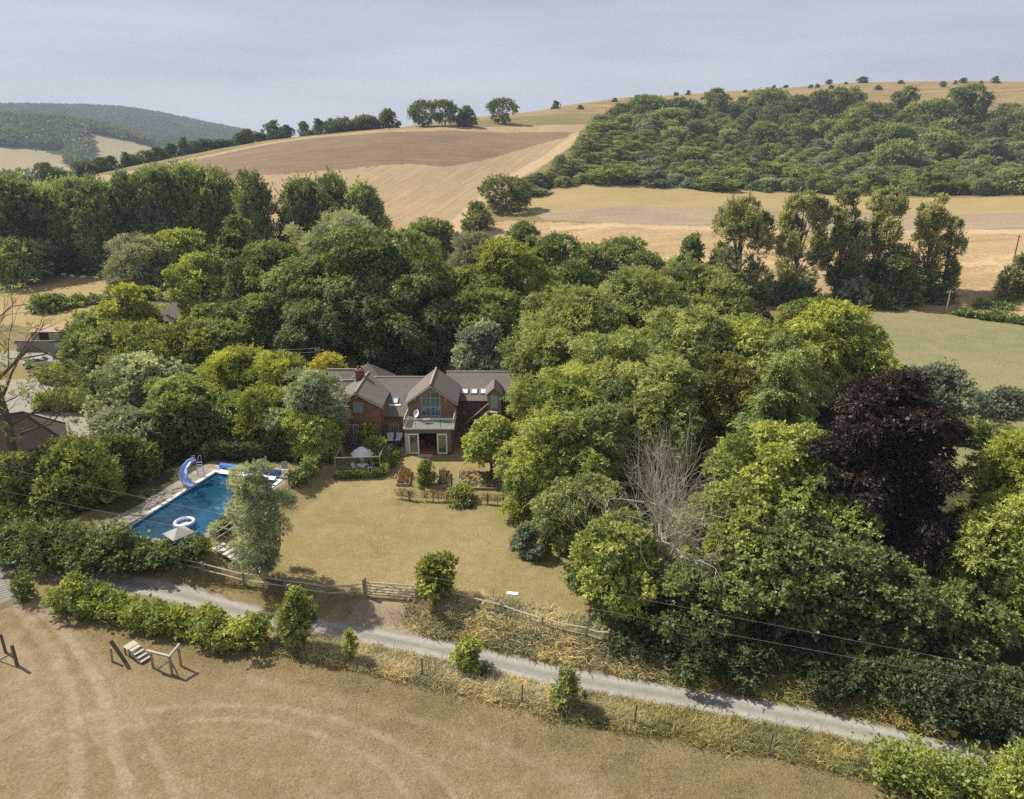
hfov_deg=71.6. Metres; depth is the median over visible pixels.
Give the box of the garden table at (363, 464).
[357,462,367,466]
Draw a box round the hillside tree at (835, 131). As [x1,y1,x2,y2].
[822,124,854,148]
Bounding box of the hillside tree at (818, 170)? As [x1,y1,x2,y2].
[803,165,826,175]
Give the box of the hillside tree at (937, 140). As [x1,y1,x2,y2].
[913,127,959,161]
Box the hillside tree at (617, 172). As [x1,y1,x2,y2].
[585,163,632,185]
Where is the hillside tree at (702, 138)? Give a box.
[695,133,719,147]
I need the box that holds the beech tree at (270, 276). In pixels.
[258,254,349,357]
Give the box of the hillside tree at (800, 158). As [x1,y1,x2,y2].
[790,153,815,163]
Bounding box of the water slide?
[178,455,204,486]
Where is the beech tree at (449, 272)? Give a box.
[359,248,468,357]
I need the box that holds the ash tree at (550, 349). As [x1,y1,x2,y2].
[496,323,591,423]
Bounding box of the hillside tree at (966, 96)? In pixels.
[946,81,995,128]
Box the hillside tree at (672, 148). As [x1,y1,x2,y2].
[666,145,677,153]
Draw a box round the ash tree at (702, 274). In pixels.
[636,256,752,331]
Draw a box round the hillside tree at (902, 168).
[892,165,913,171]
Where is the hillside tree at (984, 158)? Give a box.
[976,154,992,165]
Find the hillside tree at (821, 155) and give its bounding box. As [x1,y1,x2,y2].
[814,152,832,163]
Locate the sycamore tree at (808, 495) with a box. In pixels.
[754,456,888,587]
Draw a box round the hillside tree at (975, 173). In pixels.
[965,168,985,180]
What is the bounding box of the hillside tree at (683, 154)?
[667,143,709,164]
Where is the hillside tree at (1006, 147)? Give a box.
[985,145,1011,161]
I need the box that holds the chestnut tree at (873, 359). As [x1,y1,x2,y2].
[823,338,903,419]
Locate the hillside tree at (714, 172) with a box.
[700,168,722,176]
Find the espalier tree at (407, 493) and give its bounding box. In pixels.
[398,489,415,499]
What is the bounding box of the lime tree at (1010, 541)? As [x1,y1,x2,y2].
[931,491,1023,643]
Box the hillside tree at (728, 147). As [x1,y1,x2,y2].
[721,144,735,153]
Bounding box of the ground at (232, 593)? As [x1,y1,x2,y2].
[0,131,1023,798]
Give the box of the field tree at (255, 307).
[208,291,296,353]
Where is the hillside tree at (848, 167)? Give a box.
[839,162,856,174]
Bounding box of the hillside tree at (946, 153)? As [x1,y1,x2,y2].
[937,146,962,162]
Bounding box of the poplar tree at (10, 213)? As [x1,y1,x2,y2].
[0,169,57,272]
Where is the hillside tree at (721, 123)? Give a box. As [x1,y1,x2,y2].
[712,116,733,138]
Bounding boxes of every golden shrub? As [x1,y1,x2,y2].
[193,342,262,394]
[197,364,213,391]
[305,350,347,373]
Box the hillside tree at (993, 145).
[963,136,1018,165]
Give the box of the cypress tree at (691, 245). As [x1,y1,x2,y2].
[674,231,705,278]
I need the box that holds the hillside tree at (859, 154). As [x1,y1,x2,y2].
[850,152,868,162]
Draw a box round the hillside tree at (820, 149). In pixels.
[807,146,826,155]
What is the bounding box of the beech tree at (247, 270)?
[219,237,300,314]
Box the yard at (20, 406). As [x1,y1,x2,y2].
[0,350,104,437]
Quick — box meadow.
[864,310,1023,487]
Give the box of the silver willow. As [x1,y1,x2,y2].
[257,366,354,449]
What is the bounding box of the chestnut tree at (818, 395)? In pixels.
[746,329,835,420]
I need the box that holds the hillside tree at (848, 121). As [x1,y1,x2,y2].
[834,112,860,139]
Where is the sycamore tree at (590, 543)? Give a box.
[560,506,663,627]
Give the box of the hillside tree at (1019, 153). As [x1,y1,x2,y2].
[1007,150,1023,164]
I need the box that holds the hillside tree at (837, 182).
[815,175,847,194]
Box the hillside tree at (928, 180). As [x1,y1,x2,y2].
[900,172,958,196]
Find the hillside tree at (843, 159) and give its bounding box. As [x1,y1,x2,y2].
[835,158,850,167]
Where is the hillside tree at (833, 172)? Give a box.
[825,169,845,180]
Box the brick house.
[326,362,527,456]
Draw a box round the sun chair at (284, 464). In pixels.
[281,461,288,472]
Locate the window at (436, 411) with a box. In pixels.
[421,387,440,415]
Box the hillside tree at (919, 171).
[906,168,928,175]
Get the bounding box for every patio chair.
[386,432,393,443]
[394,432,402,440]
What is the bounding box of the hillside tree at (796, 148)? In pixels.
[789,145,803,152]
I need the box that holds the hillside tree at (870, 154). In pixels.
[866,151,874,165]
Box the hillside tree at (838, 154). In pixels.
[828,148,851,163]
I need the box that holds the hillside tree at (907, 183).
[899,181,916,191]
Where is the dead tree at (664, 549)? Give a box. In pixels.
[559,406,774,593]
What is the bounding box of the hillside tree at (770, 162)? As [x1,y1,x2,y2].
[765,161,779,163]
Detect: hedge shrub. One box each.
[738,278,766,302]
[749,279,788,305]
[770,279,827,309]
[825,274,874,307]
[852,281,904,310]
[862,242,929,309]
[911,282,960,305]
[971,296,1023,314]
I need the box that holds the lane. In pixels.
[0,559,992,769]
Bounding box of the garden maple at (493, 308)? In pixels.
[436,281,524,360]
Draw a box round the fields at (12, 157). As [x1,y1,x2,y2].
[0,134,151,175]
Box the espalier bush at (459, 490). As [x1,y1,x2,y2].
[442,480,478,509]
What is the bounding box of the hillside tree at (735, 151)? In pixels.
[723,148,745,158]
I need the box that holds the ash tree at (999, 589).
[926,535,1023,624]
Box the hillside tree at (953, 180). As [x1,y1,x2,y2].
[944,178,961,189]
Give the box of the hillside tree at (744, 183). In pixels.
[732,179,746,187]
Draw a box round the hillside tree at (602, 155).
[590,152,607,160]
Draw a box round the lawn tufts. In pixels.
[206,464,574,612]
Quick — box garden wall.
[14,340,54,351]
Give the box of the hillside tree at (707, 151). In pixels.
[704,147,710,163]
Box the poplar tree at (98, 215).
[68,172,140,275]
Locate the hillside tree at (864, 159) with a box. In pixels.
[857,156,868,167]
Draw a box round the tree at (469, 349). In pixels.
[447,314,524,370]
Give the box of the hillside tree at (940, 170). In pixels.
[929,168,953,174]
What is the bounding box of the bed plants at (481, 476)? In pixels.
[460,469,496,486]
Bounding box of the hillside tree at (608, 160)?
[598,157,617,163]
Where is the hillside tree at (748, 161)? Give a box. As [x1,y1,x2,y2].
[727,157,759,169]
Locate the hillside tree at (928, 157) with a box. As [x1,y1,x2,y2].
[917,153,933,166]
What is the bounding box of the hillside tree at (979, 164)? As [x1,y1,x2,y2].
[967,160,993,171]
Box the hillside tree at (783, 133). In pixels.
[772,126,789,142]
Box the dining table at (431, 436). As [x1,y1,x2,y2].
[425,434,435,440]
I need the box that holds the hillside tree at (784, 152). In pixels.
[772,146,793,154]
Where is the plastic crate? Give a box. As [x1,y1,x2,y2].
[462,500,472,507]
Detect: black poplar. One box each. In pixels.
[704,190,778,296]
[772,187,836,295]
[818,184,872,296]
[858,182,911,279]
[908,192,954,283]
[931,216,969,284]
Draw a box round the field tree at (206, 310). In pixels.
[180,300,257,344]
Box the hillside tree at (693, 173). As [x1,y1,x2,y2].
[685,168,705,178]
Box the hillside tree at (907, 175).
[895,170,916,183]
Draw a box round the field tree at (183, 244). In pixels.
[140,226,218,287]
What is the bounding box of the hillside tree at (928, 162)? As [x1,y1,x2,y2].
[915,160,943,168]
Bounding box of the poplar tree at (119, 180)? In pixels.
[99,168,156,249]
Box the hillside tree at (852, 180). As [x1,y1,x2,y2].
[842,174,867,188]
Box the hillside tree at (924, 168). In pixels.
[920,166,931,172]
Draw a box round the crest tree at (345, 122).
[323,116,353,133]
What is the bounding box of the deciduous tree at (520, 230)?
[499,220,542,251]
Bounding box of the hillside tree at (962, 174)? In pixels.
[951,172,969,178]
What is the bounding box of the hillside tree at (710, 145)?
[702,141,718,150]
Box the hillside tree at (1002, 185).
[994,178,1018,190]
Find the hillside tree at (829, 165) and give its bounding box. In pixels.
[822,162,844,169]
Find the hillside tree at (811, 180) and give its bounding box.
[804,171,831,191]
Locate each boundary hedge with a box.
[0,513,160,579]
[110,530,216,578]
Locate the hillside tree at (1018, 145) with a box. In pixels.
[1007,139,1023,159]
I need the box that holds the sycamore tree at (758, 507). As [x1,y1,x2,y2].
[668,471,778,601]
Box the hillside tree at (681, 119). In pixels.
[675,116,687,136]
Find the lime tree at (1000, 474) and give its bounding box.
[949,427,1023,537]
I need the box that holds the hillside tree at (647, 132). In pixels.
[639,129,655,137]
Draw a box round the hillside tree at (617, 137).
[613,135,628,140]
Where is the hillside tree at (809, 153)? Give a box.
[798,149,819,159]
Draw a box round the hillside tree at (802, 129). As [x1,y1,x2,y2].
[788,121,818,146]
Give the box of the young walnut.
[413,549,459,603]
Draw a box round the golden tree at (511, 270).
[452,236,560,335]
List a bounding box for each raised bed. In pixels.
[396,469,411,485]
[437,470,450,487]
[458,470,496,490]
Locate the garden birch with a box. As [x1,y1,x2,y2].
[242,349,310,401]
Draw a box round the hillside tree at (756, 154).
[749,149,763,162]
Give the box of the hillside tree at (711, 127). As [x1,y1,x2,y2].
[703,122,715,135]
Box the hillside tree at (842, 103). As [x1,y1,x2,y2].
[809,88,852,118]
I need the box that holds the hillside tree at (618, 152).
[607,148,630,161]
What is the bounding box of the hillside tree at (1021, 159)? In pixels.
[1014,156,1023,164]
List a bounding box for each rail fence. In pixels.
[168,558,361,597]
[432,590,610,641]
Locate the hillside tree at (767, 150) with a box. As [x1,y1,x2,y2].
[747,143,785,160]
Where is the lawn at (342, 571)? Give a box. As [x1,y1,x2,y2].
[168,445,585,636]
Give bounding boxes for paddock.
[0,593,937,798]
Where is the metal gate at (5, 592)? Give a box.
[0,583,13,598]
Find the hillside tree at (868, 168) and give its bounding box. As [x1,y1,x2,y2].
[849,165,896,177]
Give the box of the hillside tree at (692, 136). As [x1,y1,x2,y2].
[682,132,698,145]
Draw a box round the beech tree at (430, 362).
[403,297,479,374]
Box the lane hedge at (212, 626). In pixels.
[35,567,279,654]
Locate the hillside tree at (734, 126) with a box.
[719,121,746,141]
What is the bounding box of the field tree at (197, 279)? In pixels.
[161,251,231,321]
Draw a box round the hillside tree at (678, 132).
[658,126,690,144]
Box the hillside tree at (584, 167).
[578,164,610,174]
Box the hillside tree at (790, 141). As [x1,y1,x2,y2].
[779,136,805,148]
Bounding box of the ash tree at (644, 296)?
[570,261,695,336]
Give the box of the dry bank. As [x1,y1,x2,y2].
[513,185,1023,213]
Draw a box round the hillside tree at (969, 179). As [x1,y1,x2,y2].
[961,177,976,192]
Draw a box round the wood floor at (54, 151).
[0,132,152,154]
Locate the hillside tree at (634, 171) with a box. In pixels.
[622,165,653,180]
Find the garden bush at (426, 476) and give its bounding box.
[415,458,437,489]
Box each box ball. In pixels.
[387,458,395,466]
[391,451,400,458]
[391,455,399,462]
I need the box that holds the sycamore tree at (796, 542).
[699,501,856,641]
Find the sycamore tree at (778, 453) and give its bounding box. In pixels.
[699,419,851,522]
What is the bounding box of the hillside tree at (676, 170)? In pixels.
[667,166,687,177]
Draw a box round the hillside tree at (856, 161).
[839,156,864,168]
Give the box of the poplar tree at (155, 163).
[135,161,173,185]
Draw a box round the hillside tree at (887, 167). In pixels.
[879,165,895,172]
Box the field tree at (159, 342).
[109,316,226,385]
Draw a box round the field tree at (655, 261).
[624,249,678,279]
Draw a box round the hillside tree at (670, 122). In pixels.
[657,117,678,137]
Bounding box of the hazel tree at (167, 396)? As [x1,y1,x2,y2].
[140,371,228,453]
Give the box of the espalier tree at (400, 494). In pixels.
[389,487,410,498]
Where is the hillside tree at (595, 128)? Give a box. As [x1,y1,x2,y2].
[577,124,607,134]
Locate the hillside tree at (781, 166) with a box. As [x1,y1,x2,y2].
[770,162,810,176]
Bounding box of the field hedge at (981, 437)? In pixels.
[948,412,1023,452]
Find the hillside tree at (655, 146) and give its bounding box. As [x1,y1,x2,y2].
[652,143,663,150]
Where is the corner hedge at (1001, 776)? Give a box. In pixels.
[851,720,1023,798]
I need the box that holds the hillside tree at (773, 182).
[759,177,781,189]
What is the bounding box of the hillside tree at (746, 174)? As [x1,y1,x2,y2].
[732,169,760,185]
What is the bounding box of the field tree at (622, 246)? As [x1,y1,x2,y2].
[595,232,648,275]
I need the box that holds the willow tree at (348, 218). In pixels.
[283,204,390,259]
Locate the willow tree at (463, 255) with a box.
[445,229,495,289]
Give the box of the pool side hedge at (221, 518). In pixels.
[206,511,231,535]
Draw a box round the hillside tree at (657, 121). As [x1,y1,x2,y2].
[638,112,665,132]
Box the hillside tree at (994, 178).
[976,173,1002,193]
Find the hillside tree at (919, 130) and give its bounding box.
[905,124,927,140]
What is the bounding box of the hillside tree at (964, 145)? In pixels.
[956,139,979,161]
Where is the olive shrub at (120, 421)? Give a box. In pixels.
[86,402,188,454]
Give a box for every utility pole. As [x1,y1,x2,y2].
[945,290,952,313]
[1012,235,1021,262]
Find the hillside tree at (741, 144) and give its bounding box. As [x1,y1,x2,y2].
[735,140,750,152]
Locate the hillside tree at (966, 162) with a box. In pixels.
[959,159,975,171]
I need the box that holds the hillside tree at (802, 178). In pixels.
[796,174,808,186]
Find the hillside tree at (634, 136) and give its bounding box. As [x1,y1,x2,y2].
[629,133,639,140]
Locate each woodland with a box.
[0,102,275,145]
[0,110,213,153]
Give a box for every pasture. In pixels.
[0,274,177,326]
[448,113,613,126]
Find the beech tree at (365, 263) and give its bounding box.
[274,224,454,360]
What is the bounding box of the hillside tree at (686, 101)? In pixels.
[666,97,703,111]
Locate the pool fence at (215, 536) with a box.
[214,519,236,541]
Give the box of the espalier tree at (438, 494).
[431,490,446,497]
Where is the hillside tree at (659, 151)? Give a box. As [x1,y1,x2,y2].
[651,146,670,157]
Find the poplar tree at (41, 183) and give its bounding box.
[25,175,69,212]
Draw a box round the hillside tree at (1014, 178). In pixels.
[990,166,1023,194]
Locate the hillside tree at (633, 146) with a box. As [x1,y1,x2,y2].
[618,140,648,152]
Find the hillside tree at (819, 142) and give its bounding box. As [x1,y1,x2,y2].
[803,138,832,151]
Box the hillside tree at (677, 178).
[666,172,686,184]
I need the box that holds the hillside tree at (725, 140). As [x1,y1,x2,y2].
[715,134,733,150]
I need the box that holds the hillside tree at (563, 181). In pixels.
[552,176,579,186]
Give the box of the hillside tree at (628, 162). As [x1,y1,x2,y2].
[620,161,633,163]
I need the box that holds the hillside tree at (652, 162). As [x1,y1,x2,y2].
[633,158,669,177]
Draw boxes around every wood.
[59,137,96,167]
[605,82,1023,141]
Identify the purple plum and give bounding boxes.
[752,300,774,331]
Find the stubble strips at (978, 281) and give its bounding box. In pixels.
[464,220,1023,316]
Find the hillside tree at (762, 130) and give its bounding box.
[741,118,780,146]
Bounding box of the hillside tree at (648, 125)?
[637,121,659,137]
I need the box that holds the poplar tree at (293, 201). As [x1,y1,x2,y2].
[273,171,334,258]
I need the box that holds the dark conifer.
[211,213,263,306]
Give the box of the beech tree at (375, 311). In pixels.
[327,287,445,375]
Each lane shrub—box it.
[340,627,358,660]
[447,633,492,675]
[546,663,590,713]
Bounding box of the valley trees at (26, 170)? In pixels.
[0,167,119,180]
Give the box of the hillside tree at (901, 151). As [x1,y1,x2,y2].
[867,138,926,167]
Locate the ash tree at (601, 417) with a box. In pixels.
[542,399,650,487]
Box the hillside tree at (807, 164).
[793,160,821,174]
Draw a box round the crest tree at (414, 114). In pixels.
[406,98,440,126]
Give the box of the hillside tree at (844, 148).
[837,145,854,156]
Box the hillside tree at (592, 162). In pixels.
[583,159,598,164]
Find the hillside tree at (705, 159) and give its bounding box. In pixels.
[697,150,707,165]
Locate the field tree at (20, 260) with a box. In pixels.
[0,235,58,287]
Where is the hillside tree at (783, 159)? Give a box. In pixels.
[773,156,797,164]
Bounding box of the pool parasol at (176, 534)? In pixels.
[162,525,194,542]
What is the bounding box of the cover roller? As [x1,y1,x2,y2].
[218,463,283,479]
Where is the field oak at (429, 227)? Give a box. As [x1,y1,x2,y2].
[400,215,461,264]
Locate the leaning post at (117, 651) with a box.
[109,640,126,662]
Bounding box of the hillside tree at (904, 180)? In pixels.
[899,179,915,185]
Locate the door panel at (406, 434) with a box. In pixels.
[405,433,408,453]
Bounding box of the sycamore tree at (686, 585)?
[644,556,774,649]
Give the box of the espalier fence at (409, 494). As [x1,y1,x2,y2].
[399,490,503,504]
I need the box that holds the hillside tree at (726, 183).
[691,174,740,192]
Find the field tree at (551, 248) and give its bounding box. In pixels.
[517,230,589,295]
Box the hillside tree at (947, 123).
[924,117,971,139]
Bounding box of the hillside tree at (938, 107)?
[903,97,962,124]
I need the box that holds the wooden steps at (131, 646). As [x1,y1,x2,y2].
[122,640,149,665]
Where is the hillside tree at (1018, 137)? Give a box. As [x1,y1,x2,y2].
[1005,133,1023,153]
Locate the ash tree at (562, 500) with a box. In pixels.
[521,469,634,552]
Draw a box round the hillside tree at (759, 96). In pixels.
[746,86,788,109]
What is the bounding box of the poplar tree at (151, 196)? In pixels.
[123,155,190,238]
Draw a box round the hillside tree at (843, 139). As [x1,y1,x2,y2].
[832,132,860,155]
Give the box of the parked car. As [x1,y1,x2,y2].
[22,356,54,368]
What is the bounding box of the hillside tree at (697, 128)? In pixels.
[683,117,712,136]
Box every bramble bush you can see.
[602,597,698,663]
[660,606,752,696]
[719,620,802,697]
[765,619,877,711]
[821,642,919,708]
[878,648,977,729]
[934,650,1023,751]
[976,661,1023,730]
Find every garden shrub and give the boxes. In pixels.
[54,332,87,379]
[76,333,119,404]
[356,421,380,446]
[357,435,391,467]
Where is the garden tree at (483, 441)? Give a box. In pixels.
[460,413,519,471]
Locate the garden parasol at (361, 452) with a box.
[351,447,373,467]
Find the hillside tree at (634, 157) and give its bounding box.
[621,152,641,162]
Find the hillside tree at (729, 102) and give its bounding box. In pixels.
[707,99,741,115]
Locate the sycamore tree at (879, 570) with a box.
[762,533,947,657]
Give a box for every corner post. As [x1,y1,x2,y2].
[0,634,6,652]
[0,645,18,665]
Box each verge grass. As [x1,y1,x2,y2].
[41,549,239,592]
[158,537,370,621]
[232,626,660,734]
[385,587,672,683]
[528,678,975,798]
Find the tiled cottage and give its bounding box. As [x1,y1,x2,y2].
[148,301,187,328]
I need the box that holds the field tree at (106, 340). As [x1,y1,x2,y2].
[60,319,142,358]
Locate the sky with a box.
[0,0,1023,136]
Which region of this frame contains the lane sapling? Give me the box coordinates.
[273,583,318,649]
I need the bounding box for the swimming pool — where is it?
[125,470,282,541]
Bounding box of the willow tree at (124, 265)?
[96,230,180,300]
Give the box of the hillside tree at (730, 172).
[719,166,759,182]
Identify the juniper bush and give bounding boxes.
[550,100,560,108]
[856,76,868,82]
[873,85,882,89]
[939,81,946,86]
[958,77,967,82]
[990,75,1000,82]
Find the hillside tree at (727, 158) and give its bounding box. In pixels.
[722,155,731,162]
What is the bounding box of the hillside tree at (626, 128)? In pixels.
[616,123,638,132]
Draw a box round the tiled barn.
[0,411,66,458]
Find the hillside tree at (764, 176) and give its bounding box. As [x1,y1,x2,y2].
[760,174,777,179]
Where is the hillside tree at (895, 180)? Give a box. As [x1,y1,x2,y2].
[876,175,901,190]
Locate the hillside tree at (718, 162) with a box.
[706,160,727,167]
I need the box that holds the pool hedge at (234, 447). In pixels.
[197,436,297,460]
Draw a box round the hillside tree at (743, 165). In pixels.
[731,162,751,168]
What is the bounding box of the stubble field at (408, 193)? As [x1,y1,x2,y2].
[93,124,585,245]
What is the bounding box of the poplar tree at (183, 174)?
[153,156,225,251]
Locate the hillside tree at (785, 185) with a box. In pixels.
[778,178,801,191]
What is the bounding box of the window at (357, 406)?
[353,402,362,412]
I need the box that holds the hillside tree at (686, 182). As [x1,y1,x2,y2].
[676,177,701,187]
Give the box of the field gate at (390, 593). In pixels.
[366,582,415,598]
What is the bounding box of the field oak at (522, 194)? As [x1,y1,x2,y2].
[477,172,534,212]
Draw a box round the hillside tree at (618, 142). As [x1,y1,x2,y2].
[610,139,629,148]
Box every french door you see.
[353,424,359,443]
[388,424,398,437]
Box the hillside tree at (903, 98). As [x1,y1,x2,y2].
[890,85,920,114]
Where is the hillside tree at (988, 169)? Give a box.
[980,166,1012,173]
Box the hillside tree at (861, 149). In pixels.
[851,128,889,154]
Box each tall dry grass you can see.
[392,581,678,685]
[612,640,951,735]
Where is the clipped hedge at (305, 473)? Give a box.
[283,448,334,487]
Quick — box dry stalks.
[459,470,495,486]
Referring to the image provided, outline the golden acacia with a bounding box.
[94,281,171,330]
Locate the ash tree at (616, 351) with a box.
[553,323,669,435]
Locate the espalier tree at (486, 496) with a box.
[476,492,492,500]
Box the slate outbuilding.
[48,337,87,362]
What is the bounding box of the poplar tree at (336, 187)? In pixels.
[303,166,351,230]
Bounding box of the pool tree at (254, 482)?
[206,456,302,580]
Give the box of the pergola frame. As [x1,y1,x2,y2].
[334,445,385,469]
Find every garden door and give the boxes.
[408,433,419,453]
[437,433,447,453]
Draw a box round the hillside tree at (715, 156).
[707,152,724,165]
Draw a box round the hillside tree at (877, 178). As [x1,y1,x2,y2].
[854,171,901,195]
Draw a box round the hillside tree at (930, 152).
[919,147,938,162]
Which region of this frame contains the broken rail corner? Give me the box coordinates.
[146,643,181,676]
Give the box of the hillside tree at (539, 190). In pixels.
[499,185,554,194]
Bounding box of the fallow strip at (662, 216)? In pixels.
[533,206,1023,229]
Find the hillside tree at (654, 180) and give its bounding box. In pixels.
[633,166,671,187]
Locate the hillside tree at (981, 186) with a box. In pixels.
[969,177,1000,195]
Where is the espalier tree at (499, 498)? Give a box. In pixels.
[490,494,504,504]
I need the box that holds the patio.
[385,439,406,454]
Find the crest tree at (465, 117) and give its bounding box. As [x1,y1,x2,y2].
[455,105,478,126]
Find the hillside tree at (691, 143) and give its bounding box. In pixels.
[684,140,696,146]
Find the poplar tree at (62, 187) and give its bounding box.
[39,173,102,269]
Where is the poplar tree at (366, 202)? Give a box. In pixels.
[341,174,392,242]
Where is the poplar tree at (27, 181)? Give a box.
[17,171,45,187]
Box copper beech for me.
[802,362,982,585]
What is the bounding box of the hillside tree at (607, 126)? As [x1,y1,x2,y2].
[587,119,621,131]
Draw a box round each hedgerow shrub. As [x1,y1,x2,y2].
[17,174,39,183]
[30,161,61,184]
[51,169,73,180]
[69,160,91,177]
[77,163,102,174]
[90,156,111,172]
[100,155,120,171]
[118,151,132,167]
[119,154,147,166]
[135,148,162,163]
[150,145,166,159]
[163,143,180,158]
[176,136,190,155]
[180,140,205,153]
[196,138,217,152]
[208,138,231,148]
[228,132,252,145]
[239,128,257,143]
[252,132,266,141]
[260,120,285,139]
[278,124,295,137]
[296,121,311,136]
[310,118,326,134]
[322,122,339,133]
[348,119,363,130]
[364,115,376,129]
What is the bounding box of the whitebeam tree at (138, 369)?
[80,350,197,419]
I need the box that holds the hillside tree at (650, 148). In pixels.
[639,143,653,151]
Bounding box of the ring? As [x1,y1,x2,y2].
[173,516,195,528]
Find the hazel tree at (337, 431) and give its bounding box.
[278,397,349,461]
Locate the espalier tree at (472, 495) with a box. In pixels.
[465,491,480,499]
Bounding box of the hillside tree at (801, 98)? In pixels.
[782,94,822,112]
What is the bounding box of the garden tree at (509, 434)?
[507,429,527,464]
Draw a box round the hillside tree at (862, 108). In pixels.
[840,99,897,122]
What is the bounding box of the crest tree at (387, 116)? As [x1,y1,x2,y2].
[376,108,401,128]
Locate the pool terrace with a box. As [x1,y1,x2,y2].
[88,460,294,543]
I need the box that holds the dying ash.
[0,277,134,492]
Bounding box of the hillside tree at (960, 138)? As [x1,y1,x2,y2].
[952,133,972,157]
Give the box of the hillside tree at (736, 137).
[717,127,743,145]
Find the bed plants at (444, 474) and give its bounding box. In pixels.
[437,466,450,485]
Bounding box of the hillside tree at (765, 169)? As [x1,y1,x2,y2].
[751,163,780,176]
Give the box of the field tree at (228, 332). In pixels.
[171,316,261,377]
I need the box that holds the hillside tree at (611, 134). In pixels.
[601,130,629,138]
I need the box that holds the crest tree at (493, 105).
[484,97,519,123]
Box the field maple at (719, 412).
[667,346,767,460]
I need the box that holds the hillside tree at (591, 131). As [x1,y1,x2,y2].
[584,130,598,137]
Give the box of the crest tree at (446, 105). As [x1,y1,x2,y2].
[427,99,458,125]
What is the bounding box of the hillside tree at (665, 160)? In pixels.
[654,155,671,168]
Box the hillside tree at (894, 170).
[889,168,902,172]
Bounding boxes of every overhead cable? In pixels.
[1,490,1019,688]
[6,468,1019,672]
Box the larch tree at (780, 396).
[704,348,828,483]
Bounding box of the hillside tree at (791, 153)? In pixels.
[784,151,797,158]
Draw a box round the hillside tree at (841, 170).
[827,166,847,174]
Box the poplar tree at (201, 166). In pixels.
[185,159,217,176]
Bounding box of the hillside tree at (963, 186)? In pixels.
[945,180,972,195]
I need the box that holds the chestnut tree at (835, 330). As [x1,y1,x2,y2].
[769,295,893,408]
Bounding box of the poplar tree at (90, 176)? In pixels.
[62,164,105,185]
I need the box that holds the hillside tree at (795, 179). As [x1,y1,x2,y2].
[776,177,806,189]
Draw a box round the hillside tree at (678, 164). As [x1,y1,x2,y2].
[665,162,687,169]
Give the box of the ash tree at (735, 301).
[676,273,761,326]
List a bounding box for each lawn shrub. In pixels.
[498,481,536,523]
[508,520,545,561]
[537,507,567,553]
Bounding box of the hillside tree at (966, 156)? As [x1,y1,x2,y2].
[955,151,972,163]
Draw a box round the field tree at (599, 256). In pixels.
[570,241,617,282]
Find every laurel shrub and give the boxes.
[0,429,128,525]
[0,448,50,523]
[73,430,163,496]
[139,423,201,468]
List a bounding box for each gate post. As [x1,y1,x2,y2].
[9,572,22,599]
[362,577,366,596]
[415,581,419,600]
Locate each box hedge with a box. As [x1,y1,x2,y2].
[332,467,382,479]
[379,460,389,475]
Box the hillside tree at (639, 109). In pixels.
[629,104,649,120]
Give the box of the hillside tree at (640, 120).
[632,113,652,132]
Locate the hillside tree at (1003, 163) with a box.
[993,161,1014,165]
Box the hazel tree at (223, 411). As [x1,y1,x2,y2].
[163,385,259,451]
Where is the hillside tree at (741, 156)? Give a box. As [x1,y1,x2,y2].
[732,155,746,158]
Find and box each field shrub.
[25,292,71,314]
[59,291,97,309]
[82,294,112,304]
[459,199,496,230]
[902,357,993,420]
[977,384,1023,420]
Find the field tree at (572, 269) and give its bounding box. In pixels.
[535,257,606,307]
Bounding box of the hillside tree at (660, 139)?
[652,137,666,144]
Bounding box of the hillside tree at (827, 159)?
[817,156,834,166]
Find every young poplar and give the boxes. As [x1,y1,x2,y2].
[938,260,962,293]
[992,264,1021,299]
[1008,252,1023,298]
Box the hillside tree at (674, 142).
[662,138,681,147]
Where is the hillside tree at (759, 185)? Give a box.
[744,180,772,192]
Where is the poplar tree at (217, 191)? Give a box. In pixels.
[182,160,236,258]
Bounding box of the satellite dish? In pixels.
[413,409,418,416]
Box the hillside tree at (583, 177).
[573,173,594,183]
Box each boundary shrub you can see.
[517,176,547,188]
[530,172,551,185]
[543,167,571,178]
[544,172,561,183]
[546,165,575,176]
[551,154,571,168]
[561,159,587,165]
[567,163,581,175]
[571,145,590,159]
[572,149,588,161]
[572,158,587,164]
[573,136,591,149]
[585,133,599,151]
[586,140,599,151]
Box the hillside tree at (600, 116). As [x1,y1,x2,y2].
[586,112,612,127]
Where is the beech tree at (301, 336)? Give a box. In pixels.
[273,295,374,369]
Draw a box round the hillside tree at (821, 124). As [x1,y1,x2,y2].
[808,116,838,138]
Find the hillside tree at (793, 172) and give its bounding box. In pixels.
[776,166,802,179]
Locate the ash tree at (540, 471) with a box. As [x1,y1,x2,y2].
[491,405,612,508]
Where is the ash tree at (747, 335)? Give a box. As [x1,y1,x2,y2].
[707,312,785,406]
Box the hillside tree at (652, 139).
[648,136,658,143]
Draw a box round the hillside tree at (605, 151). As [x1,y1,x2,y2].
[600,149,615,155]
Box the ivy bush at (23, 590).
[4,564,38,604]
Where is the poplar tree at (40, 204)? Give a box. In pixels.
[14,183,77,272]
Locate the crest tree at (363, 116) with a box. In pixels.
[350,113,382,130]
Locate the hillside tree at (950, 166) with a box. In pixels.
[928,162,964,172]
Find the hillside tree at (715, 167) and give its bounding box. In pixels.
[704,165,722,170]
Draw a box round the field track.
[448,132,1023,266]
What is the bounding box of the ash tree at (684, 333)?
[635,296,751,409]
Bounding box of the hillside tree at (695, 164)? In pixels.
[680,159,708,172]
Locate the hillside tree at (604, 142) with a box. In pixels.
[598,141,609,143]
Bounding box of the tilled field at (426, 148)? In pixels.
[138,130,572,178]
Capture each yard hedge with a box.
[30,386,104,412]
[34,362,87,385]
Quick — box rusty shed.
[29,325,66,339]

